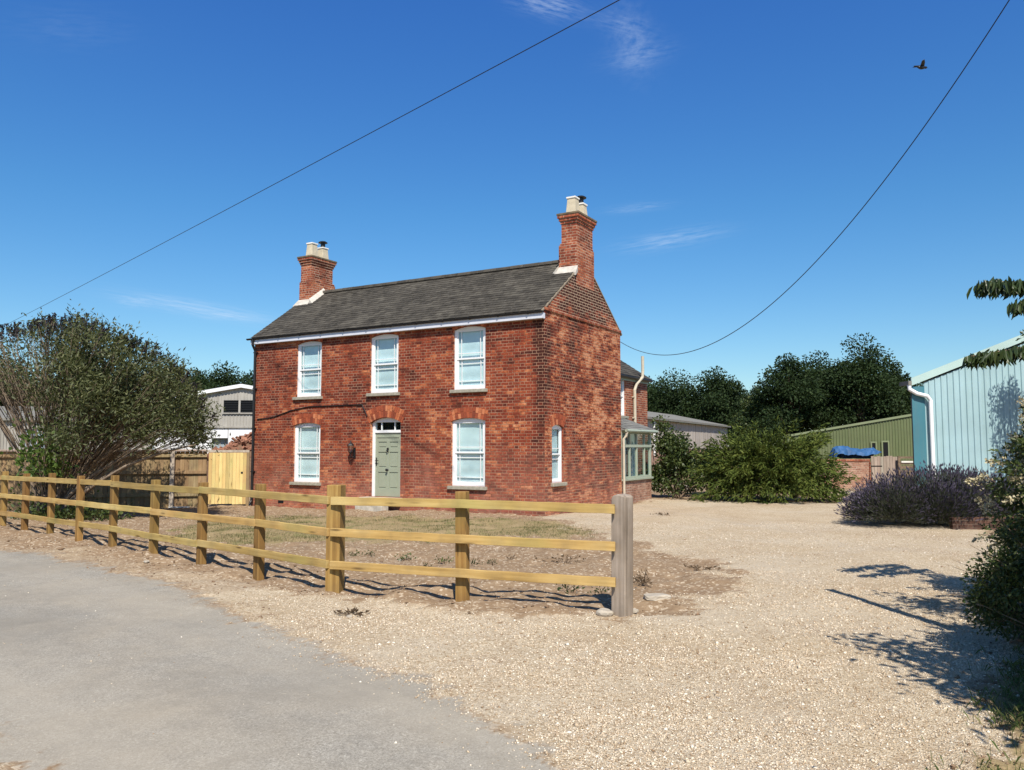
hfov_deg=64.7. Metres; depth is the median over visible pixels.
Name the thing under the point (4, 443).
shed
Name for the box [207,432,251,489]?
rubble heap
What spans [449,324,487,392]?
window
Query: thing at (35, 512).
weed
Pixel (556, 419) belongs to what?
window
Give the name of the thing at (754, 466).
spreading conifer
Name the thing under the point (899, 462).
slatted hurdle
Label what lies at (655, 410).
tree
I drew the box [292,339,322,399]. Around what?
window
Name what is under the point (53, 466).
ivy
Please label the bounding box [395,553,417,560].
bed plant
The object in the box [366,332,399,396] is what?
window
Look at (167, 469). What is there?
boarded fence
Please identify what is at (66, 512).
weed
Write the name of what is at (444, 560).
bed plant
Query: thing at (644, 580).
dead plant
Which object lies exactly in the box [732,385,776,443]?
tree
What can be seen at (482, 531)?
lawn
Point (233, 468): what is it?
side gate
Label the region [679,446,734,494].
leafy shrub
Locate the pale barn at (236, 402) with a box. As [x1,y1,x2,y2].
[151,384,252,453]
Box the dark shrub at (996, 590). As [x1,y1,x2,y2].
[942,496,1023,641]
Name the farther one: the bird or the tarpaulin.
the tarpaulin
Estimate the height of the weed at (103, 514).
0.472 m
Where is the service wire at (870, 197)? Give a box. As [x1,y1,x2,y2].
[621,0,1009,354]
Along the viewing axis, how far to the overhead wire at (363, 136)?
17.25 m
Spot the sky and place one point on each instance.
(716, 150)
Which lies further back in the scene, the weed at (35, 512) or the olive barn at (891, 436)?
the olive barn at (891, 436)
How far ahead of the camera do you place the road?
5.39 m
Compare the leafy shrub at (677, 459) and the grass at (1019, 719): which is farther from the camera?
the leafy shrub at (677, 459)
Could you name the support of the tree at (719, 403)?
on the ground at (658, 569)
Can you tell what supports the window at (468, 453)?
in the brick house
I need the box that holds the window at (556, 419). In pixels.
[550,414,566,486]
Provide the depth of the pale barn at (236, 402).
49.97 m
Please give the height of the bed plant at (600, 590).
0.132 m
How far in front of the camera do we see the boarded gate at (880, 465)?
32.73 m
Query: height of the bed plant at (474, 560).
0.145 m
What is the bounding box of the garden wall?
[821,459,871,487]
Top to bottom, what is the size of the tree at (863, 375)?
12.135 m
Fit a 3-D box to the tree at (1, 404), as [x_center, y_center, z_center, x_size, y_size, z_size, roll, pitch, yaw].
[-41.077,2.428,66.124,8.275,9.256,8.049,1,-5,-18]
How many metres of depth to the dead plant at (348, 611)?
7.99 m
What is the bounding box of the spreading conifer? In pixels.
[686,415,860,503]
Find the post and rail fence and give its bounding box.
[0,471,632,616]
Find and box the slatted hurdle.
[897,456,912,486]
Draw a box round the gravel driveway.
[65,490,1023,769]
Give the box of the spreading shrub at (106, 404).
[0,299,230,516]
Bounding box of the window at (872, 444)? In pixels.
[870,442,876,448]
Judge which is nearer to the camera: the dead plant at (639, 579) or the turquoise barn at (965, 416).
the dead plant at (639, 579)
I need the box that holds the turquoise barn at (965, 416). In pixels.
[899,334,1023,485]
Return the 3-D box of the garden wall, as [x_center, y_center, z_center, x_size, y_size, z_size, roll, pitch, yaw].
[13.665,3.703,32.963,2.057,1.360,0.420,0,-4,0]
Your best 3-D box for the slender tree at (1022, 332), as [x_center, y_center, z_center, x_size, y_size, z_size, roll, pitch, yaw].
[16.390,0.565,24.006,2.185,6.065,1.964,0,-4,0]
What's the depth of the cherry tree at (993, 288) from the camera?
8.43 m
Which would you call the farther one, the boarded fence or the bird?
the boarded fence
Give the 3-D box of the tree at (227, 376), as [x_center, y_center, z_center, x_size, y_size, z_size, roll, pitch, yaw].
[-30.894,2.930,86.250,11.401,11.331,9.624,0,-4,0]
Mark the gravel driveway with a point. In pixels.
(691, 514)
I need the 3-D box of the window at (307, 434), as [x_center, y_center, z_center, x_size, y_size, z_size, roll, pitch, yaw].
[-5.928,1.858,23.415,1.240,2.071,0.222,-3,-5,30]
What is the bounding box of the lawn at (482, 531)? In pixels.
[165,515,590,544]
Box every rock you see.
[596,608,613,616]
[643,593,671,600]
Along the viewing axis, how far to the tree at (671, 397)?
86.76 m
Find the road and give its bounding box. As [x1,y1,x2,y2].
[0,551,573,769]
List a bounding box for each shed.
[0,406,150,453]
[647,411,730,474]
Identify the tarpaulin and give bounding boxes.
[829,446,880,458]
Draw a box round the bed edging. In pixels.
[949,516,1020,529]
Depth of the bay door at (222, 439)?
50.17 m
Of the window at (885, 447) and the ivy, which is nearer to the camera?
the ivy
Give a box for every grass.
[921,644,1023,769]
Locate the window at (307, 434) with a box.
[289,413,322,485]
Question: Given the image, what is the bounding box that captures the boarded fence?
[0,449,207,509]
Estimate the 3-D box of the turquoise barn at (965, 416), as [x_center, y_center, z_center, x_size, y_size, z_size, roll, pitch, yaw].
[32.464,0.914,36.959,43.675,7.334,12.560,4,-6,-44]
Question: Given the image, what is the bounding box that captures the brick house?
[246,195,658,515]
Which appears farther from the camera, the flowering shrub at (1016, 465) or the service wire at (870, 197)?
the service wire at (870, 197)
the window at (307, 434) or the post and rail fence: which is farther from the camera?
the window at (307, 434)
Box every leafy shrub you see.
[641,414,711,497]
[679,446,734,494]
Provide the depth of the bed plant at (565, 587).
9.18 m
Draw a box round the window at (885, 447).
[881,441,889,456]
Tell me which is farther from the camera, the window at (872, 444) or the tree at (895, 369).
the tree at (895, 369)
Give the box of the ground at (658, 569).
[0,447,1023,769]
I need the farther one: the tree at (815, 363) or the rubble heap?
the tree at (815, 363)
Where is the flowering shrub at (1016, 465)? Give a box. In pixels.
[964,396,1023,579]
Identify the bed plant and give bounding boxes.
[357,550,374,556]
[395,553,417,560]
[435,556,453,563]
[470,558,482,565]
[556,584,584,592]
[587,586,610,593]
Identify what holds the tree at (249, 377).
on the ground at (658, 569)
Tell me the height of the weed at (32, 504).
1.268 m
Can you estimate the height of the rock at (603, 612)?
0.072 m
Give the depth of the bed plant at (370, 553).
12.02 m
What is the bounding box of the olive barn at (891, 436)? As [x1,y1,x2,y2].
[787,414,912,469]
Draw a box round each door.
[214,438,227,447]
[375,433,400,496]
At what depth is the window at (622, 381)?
26.50 m
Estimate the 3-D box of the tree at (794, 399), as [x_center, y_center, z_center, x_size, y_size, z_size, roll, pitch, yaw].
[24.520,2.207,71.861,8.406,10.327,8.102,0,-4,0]
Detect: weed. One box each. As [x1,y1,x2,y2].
[8,483,98,511]
[8,502,90,519]
[13,502,106,519]
[58,501,164,520]
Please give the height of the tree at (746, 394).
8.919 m
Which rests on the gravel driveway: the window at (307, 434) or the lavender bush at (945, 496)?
the lavender bush at (945, 496)
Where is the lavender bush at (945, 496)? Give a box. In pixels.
[834,459,1022,527]
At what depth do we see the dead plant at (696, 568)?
10.99 m
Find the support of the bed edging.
on the ground at (658, 569)
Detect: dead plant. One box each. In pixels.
[333,605,369,615]
[534,554,585,562]
[633,575,650,583]
[636,569,651,587]
[684,564,720,570]
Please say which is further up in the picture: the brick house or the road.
the brick house
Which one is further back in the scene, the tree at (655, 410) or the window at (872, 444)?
the tree at (655, 410)
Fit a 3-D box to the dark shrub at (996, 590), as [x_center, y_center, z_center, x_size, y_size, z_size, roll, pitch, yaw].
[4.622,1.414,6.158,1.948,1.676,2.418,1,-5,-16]
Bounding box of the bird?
[912,59,926,69]
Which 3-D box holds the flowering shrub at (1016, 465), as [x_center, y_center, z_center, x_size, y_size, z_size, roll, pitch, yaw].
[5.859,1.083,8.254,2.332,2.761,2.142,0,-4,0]
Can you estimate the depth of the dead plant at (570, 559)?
11.60 m
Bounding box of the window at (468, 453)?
[447,407,487,489]
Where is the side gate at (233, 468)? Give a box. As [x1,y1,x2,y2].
[208,450,249,505]
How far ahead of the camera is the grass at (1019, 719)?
5.12 m
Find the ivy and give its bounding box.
[0,411,86,477]
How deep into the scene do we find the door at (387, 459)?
22.00 m
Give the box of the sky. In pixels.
[0,0,1023,444]
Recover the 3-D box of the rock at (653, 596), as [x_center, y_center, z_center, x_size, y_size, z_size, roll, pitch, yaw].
[1.575,2.293,8.755,0.298,0.054,0.197,0,-4,-5]
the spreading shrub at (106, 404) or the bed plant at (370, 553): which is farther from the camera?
the spreading shrub at (106, 404)
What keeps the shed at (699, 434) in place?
on the ground at (658, 569)
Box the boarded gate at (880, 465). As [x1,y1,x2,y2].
[871,456,897,485]
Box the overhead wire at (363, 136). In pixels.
[8,0,618,323]
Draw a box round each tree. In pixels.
[0,361,55,444]
[188,367,210,392]
[190,361,252,448]
[245,370,252,385]
[647,367,705,421]
[647,375,673,413]
[673,366,745,439]
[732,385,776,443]
[737,352,832,439]
[738,388,780,440]
[780,350,852,431]
[818,332,910,427]
[852,359,923,423]
[961,276,1023,370]
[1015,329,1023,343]
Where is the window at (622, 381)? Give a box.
[621,380,628,418]

